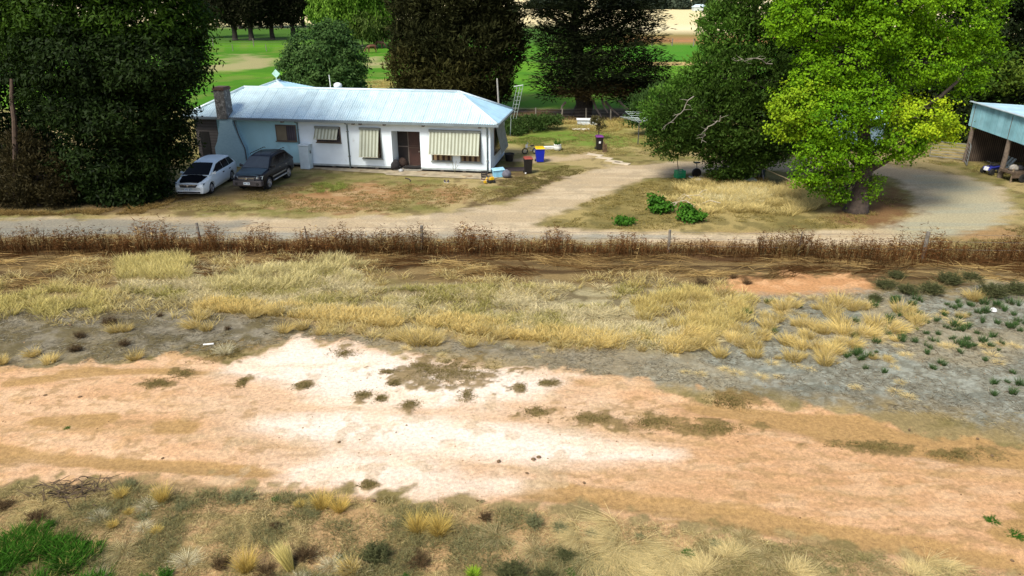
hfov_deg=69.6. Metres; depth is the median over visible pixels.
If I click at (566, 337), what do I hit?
grass tuft
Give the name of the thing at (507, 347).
straw tuft
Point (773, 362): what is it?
straw tuft
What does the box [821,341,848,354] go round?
grass tuft
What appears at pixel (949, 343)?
straw tuft
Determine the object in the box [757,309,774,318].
grass tuft
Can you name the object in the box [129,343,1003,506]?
dead weed mat
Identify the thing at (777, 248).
straw clump
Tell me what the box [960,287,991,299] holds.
grass tuft
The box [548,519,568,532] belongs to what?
olive weed
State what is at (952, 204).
gravel road
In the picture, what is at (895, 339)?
grass tuft
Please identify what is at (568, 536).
straw tuft
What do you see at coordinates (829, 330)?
grass tuft
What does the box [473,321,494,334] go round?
grass tuft
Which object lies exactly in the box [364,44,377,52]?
horse
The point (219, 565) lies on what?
dead weed
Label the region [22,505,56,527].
dead weed
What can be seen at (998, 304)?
green sprout
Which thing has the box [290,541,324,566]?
dead weed
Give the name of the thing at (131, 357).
grass tuft
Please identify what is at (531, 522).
olive weed
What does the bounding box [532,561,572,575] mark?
dark weed
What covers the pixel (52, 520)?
green weed
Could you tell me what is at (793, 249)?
straw clump
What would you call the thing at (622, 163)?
path slab
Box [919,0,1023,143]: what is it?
shade tree
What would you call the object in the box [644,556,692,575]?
straw tuft
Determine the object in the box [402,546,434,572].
dead weed
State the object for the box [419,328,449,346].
grass tuft
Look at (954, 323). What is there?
green sprout
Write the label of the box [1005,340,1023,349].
straw tuft
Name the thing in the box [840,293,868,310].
grass tuft
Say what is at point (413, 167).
porch rug
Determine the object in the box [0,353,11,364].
grass tuft
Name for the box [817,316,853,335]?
grass tuft
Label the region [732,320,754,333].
grass tuft
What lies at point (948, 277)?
dark weed
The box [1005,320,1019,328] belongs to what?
green sprout
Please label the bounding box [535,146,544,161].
wheelie bin
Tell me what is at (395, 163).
bundle
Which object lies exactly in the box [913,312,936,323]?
straw tuft
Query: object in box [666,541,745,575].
straw tuft
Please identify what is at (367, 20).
willow tree
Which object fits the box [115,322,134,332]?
grass tuft
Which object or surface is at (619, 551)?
straw tuft
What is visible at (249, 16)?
tree
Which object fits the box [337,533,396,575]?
dark weed
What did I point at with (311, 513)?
olive weed
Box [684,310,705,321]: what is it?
grass tuft
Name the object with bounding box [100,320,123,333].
grass tuft
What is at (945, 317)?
straw tuft
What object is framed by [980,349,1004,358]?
straw tuft
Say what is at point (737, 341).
grass tuft
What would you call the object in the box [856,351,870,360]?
green sprout
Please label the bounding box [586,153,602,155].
path slab
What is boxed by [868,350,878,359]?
grass tuft
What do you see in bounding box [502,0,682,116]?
pine tree
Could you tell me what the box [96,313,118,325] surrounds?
dead weed
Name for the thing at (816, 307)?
grass tuft
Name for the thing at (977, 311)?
green sprout
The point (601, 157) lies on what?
path slab
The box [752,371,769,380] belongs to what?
straw tuft
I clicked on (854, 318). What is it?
green sprout
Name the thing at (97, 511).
straw tuft
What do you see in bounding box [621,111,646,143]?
clothes line
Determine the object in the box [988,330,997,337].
green sprout
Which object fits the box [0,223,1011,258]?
wire fence
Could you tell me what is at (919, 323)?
grass tuft
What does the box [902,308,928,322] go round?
grass tuft
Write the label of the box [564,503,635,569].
straw tuft
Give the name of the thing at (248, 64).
ground
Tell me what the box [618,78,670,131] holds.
round shrub
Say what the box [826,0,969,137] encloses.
shade tree
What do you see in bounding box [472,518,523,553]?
straw tuft
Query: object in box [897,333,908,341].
green sprout
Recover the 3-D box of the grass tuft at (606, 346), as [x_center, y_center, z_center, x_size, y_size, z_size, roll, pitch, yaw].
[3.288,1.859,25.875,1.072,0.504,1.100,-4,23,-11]
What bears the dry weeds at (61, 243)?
on the ground at (248, 64)
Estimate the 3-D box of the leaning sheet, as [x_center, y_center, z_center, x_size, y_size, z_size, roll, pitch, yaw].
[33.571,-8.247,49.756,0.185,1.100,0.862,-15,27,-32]
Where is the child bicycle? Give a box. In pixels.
[522,142,534,153]
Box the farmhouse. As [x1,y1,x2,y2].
[183,69,513,173]
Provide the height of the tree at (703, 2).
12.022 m
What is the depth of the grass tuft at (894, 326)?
26.98 m
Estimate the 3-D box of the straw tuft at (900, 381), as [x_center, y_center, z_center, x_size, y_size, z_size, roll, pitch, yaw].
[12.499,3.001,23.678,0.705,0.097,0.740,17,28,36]
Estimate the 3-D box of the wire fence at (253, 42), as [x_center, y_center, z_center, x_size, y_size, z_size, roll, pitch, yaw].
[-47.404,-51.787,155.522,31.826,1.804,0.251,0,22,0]
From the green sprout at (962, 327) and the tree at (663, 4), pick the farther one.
the tree at (663, 4)
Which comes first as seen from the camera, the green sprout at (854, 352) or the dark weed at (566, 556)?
the dark weed at (566, 556)
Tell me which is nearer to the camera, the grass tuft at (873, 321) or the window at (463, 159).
the grass tuft at (873, 321)
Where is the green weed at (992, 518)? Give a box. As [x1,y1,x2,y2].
[983,514,1001,525]
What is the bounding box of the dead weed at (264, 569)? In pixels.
[254,560,279,575]
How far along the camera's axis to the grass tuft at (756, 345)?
25.86 m
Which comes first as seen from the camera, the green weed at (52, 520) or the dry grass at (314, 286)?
the green weed at (52, 520)
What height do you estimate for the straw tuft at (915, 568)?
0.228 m
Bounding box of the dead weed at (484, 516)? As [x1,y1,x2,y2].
[478,507,494,521]
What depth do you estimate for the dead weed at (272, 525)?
17.34 m
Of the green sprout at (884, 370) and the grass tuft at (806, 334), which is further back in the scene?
the grass tuft at (806, 334)
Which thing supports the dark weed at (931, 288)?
on the ground at (248, 64)
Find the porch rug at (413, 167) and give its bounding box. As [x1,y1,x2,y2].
[403,165,420,168]
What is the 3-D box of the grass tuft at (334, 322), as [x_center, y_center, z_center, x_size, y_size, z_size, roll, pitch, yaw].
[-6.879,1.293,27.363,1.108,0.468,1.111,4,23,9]
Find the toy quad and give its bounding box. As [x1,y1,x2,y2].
[980,161,999,175]
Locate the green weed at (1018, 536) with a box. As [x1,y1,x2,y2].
[1003,527,1023,541]
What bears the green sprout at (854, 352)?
on the ground at (248, 64)
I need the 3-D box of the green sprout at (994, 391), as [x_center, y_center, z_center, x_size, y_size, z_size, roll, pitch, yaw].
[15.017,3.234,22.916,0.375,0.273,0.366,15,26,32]
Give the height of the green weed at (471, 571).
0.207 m
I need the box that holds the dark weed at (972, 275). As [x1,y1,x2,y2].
[953,265,987,281]
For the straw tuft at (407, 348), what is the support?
on the ground at (248, 64)
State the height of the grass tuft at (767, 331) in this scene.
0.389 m
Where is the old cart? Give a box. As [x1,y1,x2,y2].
[999,168,1023,182]
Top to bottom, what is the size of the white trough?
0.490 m
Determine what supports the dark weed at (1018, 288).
on the ground at (248, 64)
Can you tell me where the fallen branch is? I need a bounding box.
[671,189,720,205]
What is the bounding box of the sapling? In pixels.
[590,115,608,134]
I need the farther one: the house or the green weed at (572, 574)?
the house
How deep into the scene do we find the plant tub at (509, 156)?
53.36 m
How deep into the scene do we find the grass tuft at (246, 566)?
16.01 m
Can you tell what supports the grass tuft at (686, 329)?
on the ground at (248, 64)
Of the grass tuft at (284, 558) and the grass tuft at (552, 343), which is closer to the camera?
the grass tuft at (284, 558)
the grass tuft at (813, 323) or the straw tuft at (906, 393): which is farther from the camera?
the grass tuft at (813, 323)
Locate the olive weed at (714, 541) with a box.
[709,538,722,548]
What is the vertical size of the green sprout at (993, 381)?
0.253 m
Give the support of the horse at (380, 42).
on the ground at (248, 64)
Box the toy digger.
[483,177,494,183]
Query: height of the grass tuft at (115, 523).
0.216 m
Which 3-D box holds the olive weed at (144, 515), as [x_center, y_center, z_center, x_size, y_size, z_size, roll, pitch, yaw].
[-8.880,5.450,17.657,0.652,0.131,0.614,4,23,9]
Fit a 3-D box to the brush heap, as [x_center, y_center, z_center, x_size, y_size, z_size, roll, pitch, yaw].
[-11.137,5.062,18.429,2.524,0.313,1.362,0,22,0]
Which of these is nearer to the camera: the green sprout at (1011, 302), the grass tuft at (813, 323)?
the grass tuft at (813, 323)
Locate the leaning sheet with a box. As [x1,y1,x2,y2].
[1005,158,1016,167]
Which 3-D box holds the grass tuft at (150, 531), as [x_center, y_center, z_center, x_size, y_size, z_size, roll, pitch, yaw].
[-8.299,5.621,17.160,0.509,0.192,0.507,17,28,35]
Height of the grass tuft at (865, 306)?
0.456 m
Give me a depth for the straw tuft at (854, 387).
23.41 m
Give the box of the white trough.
[576,118,595,124]
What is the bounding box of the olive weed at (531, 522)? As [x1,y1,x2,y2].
[522,509,546,530]
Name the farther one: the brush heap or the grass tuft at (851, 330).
the grass tuft at (851, 330)
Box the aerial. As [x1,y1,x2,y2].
[510,85,522,135]
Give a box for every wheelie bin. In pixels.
[523,156,532,173]
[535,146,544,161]
[595,135,603,149]
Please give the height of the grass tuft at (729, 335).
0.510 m
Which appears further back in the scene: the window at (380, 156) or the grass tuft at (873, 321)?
the window at (380, 156)
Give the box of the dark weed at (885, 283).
[867,277,900,294]
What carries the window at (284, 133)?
in the farmhouse
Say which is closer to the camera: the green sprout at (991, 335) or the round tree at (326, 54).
the green sprout at (991, 335)
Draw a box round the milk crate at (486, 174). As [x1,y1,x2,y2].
[481,171,487,177]
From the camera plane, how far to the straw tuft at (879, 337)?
26.49 m
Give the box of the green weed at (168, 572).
[155,564,173,575]
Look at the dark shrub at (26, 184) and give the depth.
41.53 m
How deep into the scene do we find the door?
51.26 m
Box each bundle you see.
[391,159,399,168]
[398,157,407,166]
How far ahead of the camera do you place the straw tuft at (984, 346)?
25.98 m
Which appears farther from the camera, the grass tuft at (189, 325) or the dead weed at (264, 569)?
the grass tuft at (189, 325)
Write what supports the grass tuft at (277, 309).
on the ground at (248, 64)
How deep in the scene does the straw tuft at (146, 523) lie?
17.32 m
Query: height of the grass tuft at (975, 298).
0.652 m
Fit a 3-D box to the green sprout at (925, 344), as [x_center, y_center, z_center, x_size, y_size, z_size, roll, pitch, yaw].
[14.623,1.954,25.884,0.412,0.345,0.607,-12,25,-27]
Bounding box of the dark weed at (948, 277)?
[929,270,969,285]
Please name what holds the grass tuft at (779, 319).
on the ground at (248, 64)
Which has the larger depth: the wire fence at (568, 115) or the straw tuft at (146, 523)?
the wire fence at (568, 115)
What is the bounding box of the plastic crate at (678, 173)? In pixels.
[674,169,685,178]
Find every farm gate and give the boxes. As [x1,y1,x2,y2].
[929,141,966,159]
[964,142,970,164]
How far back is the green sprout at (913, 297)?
29.76 m
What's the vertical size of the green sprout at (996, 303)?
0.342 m
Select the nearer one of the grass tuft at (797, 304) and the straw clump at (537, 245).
the grass tuft at (797, 304)
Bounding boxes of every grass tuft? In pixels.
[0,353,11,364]
[15,344,41,357]
[38,351,63,365]
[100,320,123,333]
[103,518,120,529]
[109,484,134,500]
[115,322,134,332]
[120,345,147,360]
[122,507,135,515]
[144,480,176,504]
[149,523,164,533]
[175,314,203,328]
[183,303,215,320]
[197,319,215,331]
[222,539,263,574]
[236,304,264,318]
[260,300,288,316]
[268,318,296,333]
[268,536,294,572]
[289,321,309,330]
[291,497,307,510]
[307,485,337,514]
[308,324,328,335]
[314,314,341,329]
[324,492,356,518]
[331,551,373,575]
[351,323,368,333]
[373,313,399,326]
[382,324,408,341]
[394,319,434,346]
[400,507,432,535]
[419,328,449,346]
[420,506,459,543]
[459,336,480,347]
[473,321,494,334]
[489,324,513,339]
[547,340,561,347]
[558,331,574,343]
[593,334,619,349]
[633,344,646,351]
[675,333,706,351]
[676,318,709,340]
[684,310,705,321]
[686,331,719,350]
[690,286,709,300]
[694,330,716,344]
[699,311,722,324]
[704,341,730,358]
[711,280,738,297]
[719,326,744,341]
[725,298,747,311]
[730,330,761,348]
[731,337,747,344]
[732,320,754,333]
[739,343,766,358]
[744,336,766,348]
[749,324,773,335]
[754,326,777,340]
[755,312,780,330]
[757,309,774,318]
[768,293,800,313]
[768,310,790,322]
[772,328,799,346]
[778,344,809,362]
[779,296,803,308]
[786,313,809,330]
[786,332,811,350]
[793,324,825,340]
[799,336,827,349]
[802,313,829,328]
[807,322,828,332]
[809,319,833,334]
[809,342,835,357]
[810,303,822,309]
[812,349,841,366]
[813,295,841,308]
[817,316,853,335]
[817,337,846,355]
[818,302,848,318]
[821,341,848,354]
[824,286,859,310]
[828,311,858,325]
[828,335,846,345]
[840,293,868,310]
[840,322,865,336]
[842,333,870,349]
[843,303,859,311]
[853,295,876,310]
[855,320,888,339]
[859,308,891,331]
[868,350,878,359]
[880,354,895,359]
[884,316,916,336]
[886,296,923,316]
[887,334,899,341]
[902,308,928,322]
[905,312,929,327]
[953,309,972,318]
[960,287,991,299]
[962,286,986,301]
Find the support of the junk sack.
on the old cart
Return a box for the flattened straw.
[0,244,1023,293]
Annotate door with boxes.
[408,131,420,165]
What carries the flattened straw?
on the ground at (248, 64)
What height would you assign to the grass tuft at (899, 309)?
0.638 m
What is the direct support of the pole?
on the ground at (248, 64)
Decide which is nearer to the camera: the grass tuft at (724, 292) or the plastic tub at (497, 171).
the grass tuft at (724, 292)
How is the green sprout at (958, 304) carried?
on the ground at (248, 64)
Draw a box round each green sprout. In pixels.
[769,326,780,333]
[848,314,860,323]
[850,345,861,355]
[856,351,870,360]
[869,298,880,307]
[871,336,882,343]
[880,366,887,373]
[883,327,893,336]
[884,312,896,320]
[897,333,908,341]
[908,336,918,342]
[910,290,925,302]
[922,337,935,348]
[922,347,931,354]
[928,336,941,342]
[932,315,942,323]
[937,357,948,365]
[949,316,961,327]
[951,301,963,307]
[952,336,972,344]
[956,324,967,331]
[958,339,973,347]
[963,321,976,329]
[964,299,973,306]
[964,343,975,350]
[974,307,983,313]
[977,332,989,341]
[979,297,990,304]
[979,303,996,313]
[979,315,985,322]
[985,340,995,347]
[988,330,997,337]
[989,388,1000,395]
[990,376,1001,384]
[992,299,1005,307]
[992,300,1005,308]
[997,304,1008,311]
[1004,296,1023,305]
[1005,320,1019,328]
[1008,385,1021,394]
[1012,314,1023,323]
[1013,376,1023,385]
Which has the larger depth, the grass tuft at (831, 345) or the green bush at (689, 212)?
the green bush at (689, 212)
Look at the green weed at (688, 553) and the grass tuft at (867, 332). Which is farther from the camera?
the grass tuft at (867, 332)
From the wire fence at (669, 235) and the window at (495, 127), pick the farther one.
the window at (495, 127)
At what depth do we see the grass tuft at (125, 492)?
18.33 m
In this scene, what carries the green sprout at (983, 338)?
on the ground at (248, 64)
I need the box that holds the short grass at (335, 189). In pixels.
[0,79,1023,251]
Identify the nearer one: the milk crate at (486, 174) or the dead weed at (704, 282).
the dead weed at (704, 282)
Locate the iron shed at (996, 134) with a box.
[962,101,1023,177]
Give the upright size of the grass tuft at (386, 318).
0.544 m
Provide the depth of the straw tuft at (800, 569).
16.07 m
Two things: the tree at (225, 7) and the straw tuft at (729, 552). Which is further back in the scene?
the tree at (225, 7)
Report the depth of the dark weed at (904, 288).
30.41 m
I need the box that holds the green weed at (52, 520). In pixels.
[43,518,56,529]
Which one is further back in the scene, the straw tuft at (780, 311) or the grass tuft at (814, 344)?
the straw tuft at (780, 311)
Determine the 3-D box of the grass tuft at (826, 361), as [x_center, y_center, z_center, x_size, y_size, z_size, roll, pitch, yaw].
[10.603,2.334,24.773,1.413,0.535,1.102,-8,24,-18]
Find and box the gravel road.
[0,157,1014,246]
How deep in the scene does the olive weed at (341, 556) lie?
16.38 m
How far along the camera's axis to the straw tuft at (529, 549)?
16.56 m
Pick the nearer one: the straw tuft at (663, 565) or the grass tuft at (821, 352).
the straw tuft at (663, 565)
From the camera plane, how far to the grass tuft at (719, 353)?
25.29 m
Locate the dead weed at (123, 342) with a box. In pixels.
[113,338,131,346]
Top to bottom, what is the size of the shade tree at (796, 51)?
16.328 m
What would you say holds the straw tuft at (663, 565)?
on the ground at (248, 64)
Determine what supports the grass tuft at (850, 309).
on the ground at (248, 64)
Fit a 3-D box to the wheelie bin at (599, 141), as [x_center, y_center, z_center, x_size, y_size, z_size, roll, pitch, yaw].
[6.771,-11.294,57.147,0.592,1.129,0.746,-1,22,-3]
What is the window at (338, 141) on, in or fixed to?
in the farmhouse
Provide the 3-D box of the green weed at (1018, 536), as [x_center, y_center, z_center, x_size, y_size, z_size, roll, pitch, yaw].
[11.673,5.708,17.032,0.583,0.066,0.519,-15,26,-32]
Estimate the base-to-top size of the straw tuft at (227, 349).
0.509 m
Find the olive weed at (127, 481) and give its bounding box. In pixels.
[114,475,143,490]
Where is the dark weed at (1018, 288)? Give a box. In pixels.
[994,279,1023,294]
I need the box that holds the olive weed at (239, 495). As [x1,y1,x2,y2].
[217,483,260,507]
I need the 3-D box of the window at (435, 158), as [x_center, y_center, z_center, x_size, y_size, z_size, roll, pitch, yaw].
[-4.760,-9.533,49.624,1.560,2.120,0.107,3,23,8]
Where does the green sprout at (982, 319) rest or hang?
on the ground at (248, 64)
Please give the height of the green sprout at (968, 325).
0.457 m
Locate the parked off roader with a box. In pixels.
[233,147,293,189]
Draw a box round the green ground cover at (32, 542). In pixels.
[0,514,122,575]
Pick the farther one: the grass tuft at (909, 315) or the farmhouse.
the farmhouse
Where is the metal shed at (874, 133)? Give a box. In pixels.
[762,110,884,151]
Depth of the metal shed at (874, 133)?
56.20 m
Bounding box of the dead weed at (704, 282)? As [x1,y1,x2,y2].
[692,275,715,287]
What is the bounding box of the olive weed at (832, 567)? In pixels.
[825,562,838,573]
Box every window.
[199,131,211,154]
[275,124,297,141]
[316,127,341,143]
[362,128,382,159]
[431,154,452,162]
[459,133,481,163]
[494,127,499,155]
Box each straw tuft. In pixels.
[85,565,110,575]
[87,508,110,520]
[95,534,141,571]
[131,521,158,533]
[134,495,162,511]
[164,545,206,569]
[210,340,236,357]
[310,553,345,574]
[399,344,412,350]
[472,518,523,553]
[503,343,515,349]
[504,534,548,567]
[548,514,593,559]
[556,541,623,575]
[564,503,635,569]
[587,537,674,575]
[592,538,656,575]
[603,526,681,575]
[620,538,706,575]
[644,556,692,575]
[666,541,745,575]
[693,369,708,377]
[704,532,758,562]
[723,526,762,553]
[728,368,748,375]
[742,542,794,569]
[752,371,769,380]
[760,358,781,366]
[767,303,797,314]
[772,548,838,575]
[806,294,823,299]
[846,384,864,390]
[858,298,882,308]
[864,331,893,342]
[865,552,903,575]
[879,357,899,363]
[887,386,905,397]
[893,378,906,386]
[893,554,947,575]
[896,350,912,357]
[898,391,920,400]
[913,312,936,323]
[923,547,981,575]
[931,311,951,320]
[935,342,952,349]
[940,341,956,348]
[942,316,973,326]
[970,275,997,284]
[977,341,998,349]
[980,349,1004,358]
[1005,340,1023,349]
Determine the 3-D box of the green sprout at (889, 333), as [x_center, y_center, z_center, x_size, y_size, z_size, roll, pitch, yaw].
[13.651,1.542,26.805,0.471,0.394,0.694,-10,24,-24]
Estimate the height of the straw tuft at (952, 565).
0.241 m
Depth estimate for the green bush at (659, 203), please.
41.05 m
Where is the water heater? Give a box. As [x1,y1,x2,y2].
[297,143,312,168]
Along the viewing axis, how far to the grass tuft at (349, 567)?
16.05 m
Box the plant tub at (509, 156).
[504,152,514,161]
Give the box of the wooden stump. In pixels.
[602,141,606,151]
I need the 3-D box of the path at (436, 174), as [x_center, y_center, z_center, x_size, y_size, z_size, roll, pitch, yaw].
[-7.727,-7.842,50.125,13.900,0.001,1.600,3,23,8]
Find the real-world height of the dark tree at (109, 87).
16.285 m
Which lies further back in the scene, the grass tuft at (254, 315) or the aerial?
the aerial
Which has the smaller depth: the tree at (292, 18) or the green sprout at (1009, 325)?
the green sprout at (1009, 325)
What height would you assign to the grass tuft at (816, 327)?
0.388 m
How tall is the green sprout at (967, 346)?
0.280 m
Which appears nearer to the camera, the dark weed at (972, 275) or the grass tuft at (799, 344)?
the grass tuft at (799, 344)
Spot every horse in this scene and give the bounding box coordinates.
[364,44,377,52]
[373,41,386,47]
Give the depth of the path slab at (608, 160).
53.45 m
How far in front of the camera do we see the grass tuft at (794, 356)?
25.09 m
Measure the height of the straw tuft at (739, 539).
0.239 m
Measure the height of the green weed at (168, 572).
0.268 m
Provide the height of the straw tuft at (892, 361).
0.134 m
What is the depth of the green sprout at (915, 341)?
26.26 m
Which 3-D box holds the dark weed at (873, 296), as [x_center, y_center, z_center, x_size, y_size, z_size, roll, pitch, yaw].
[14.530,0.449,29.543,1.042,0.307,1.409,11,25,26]
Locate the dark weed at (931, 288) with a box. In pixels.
[911,280,952,298]
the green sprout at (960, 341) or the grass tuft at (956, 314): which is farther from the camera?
the grass tuft at (956, 314)
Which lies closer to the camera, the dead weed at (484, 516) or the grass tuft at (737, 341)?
the dead weed at (484, 516)
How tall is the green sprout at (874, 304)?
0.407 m
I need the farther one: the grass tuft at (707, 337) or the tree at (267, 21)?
the tree at (267, 21)
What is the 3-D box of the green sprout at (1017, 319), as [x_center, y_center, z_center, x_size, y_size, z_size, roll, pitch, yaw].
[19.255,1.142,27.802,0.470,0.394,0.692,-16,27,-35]
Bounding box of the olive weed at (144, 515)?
[134,508,153,523]
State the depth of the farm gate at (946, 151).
53.85 m
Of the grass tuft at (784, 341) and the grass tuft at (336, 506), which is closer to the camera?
the grass tuft at (336, 506)
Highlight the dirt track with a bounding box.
[0,333,1023,575]
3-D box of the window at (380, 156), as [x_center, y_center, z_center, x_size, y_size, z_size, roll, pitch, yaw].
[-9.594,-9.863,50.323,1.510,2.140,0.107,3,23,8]
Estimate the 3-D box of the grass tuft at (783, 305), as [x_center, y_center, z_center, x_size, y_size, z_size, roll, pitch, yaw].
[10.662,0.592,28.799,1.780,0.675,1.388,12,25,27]
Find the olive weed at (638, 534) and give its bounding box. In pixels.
[634,531,645,540]
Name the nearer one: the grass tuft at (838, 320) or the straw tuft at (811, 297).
the grass tuft at (838, 320)
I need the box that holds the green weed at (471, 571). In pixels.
[465,564,482,575]
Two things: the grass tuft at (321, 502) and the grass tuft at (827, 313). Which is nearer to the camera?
the grass tuft at (321, 502)
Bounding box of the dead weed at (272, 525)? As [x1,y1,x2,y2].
[263,521,283,530]
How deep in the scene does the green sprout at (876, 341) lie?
26.25 m
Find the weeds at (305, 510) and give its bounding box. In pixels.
[0,480,1000,575]
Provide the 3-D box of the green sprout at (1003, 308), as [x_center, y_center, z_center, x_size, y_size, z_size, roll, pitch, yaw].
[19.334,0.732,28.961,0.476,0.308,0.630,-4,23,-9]
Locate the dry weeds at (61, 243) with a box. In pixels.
[0,213,1023,268]
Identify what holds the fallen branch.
on the ground at (248, 64)
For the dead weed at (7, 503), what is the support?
on the ground at (248, 64)
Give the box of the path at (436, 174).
[313,167,497,178]
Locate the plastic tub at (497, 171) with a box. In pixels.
[491,167,504,176]
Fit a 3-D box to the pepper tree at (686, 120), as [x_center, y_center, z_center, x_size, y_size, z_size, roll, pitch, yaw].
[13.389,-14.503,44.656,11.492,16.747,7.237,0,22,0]
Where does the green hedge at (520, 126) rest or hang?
on the ground at (248, 64)
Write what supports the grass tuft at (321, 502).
on the ground at (248, 64)
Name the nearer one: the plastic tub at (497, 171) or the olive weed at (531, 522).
the olive weed at (531, 522)
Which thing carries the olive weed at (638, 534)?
on the ground at (248, 64)
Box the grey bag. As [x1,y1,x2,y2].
[502,169,510,177]
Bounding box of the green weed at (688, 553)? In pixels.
[682,549,696,557]
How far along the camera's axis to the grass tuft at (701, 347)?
25.88 m
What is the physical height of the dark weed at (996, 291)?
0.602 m
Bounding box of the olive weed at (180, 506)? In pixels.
[169,499,195,510]
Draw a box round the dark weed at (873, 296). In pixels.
[863,293,885,304]
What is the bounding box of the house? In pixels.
[692,4,702,10]
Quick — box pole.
[496,78,498,102]
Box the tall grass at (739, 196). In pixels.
[661,173,833,216]
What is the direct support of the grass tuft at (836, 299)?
on the ground at (248, 64)
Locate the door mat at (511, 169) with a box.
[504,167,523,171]
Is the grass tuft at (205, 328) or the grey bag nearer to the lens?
the grass tuft at (205, 328)
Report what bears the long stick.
on the ground at (248, 64)
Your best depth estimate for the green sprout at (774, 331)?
26.97 m
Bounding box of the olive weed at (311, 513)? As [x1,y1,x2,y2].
[306,508,324,518]
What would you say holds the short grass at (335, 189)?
on the ground at (248, 64)
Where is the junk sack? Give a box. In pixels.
[1008,164,1018,170]
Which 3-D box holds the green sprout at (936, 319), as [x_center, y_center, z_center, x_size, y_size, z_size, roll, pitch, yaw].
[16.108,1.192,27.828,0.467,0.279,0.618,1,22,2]
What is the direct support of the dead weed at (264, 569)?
on the ground at (248, 64)
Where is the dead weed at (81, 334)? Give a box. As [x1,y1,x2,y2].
[73,330,87,338]
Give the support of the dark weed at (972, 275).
on the ground at (248, 64)
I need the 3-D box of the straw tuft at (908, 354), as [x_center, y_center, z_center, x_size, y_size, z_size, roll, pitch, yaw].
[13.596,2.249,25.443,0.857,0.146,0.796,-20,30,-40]
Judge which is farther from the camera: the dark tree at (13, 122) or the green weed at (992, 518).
the dark tree at (13, 122)
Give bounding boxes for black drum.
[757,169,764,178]
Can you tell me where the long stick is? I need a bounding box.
[764,168,791,180]
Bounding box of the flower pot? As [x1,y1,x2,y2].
[553,138,561,150]
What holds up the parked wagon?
on the ground at (248, 64)
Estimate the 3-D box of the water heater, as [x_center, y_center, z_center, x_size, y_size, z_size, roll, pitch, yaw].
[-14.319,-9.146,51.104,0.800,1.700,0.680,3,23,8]
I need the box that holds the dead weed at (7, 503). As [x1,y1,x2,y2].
[0,495,19,511]
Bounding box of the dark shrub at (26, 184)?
[0,123,82,209]
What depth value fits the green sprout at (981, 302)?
29.51 m
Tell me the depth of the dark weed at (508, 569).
15.81 m
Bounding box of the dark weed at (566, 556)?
[550,545,576,573]
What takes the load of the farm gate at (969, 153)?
attached to the iron shed at (996, 134)
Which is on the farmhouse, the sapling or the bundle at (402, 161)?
the bundle at (402, 161)
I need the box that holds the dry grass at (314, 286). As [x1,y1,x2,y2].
[0,247,768,354]
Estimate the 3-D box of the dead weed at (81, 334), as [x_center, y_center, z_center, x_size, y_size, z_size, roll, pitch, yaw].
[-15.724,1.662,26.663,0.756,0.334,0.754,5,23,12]
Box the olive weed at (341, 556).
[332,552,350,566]
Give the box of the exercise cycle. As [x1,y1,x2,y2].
[689,162,700,178]
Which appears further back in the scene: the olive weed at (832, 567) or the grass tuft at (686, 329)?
the grass tuft at (686, 329)
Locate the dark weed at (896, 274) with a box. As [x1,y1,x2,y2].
[882,269,911,280]
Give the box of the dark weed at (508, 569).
[484,545,533,575]
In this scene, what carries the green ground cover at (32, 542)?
on the ground at (248, 64)
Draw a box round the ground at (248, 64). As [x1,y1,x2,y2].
[0,0,1023,575]
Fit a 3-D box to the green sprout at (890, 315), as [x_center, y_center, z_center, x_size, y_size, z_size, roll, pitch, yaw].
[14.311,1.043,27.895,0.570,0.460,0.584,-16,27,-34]
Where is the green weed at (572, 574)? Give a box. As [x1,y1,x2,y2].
[565,568,574,575]
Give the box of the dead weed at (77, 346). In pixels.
[65,343,86,352]
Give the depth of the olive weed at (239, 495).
18.25 m
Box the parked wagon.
[175,154,236,193]
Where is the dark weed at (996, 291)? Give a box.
[965,279,1016,298]
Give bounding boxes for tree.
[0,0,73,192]
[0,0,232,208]
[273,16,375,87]
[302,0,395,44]
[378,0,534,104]
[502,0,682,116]
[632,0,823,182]
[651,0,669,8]
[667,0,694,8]
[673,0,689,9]
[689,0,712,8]
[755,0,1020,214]
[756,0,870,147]
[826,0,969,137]
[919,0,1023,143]
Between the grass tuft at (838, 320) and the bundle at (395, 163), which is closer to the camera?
the grass tuft at (838, 320)
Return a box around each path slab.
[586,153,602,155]
[595,156,613,159]
[605,159,622,162]
[612,162,630,164]
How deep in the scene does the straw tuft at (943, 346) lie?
26.00 m
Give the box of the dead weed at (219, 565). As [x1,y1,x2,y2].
[208,552,235,572]
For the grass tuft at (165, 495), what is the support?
on the ground at (248, 64)
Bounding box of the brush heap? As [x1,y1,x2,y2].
[16,473,122,506]
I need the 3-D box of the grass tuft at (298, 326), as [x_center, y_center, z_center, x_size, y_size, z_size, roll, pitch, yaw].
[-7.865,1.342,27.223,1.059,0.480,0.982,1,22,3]
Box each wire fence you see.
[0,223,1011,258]
[212,38,362,45]
[514,108,611,120]
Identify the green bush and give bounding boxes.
[611,213,637,225]
[645,191,676,214]
[675,201,708,223]
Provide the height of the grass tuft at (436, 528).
0.666 m
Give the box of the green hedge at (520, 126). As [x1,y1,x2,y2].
[504,111,567,135]
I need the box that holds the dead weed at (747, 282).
[742,278,753,284]
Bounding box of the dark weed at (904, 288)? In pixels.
[887,283,927,294]
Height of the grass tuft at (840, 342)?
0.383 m
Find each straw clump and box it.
[523,234,544,251]
[768,236,793,254]
[776,239,803,255]

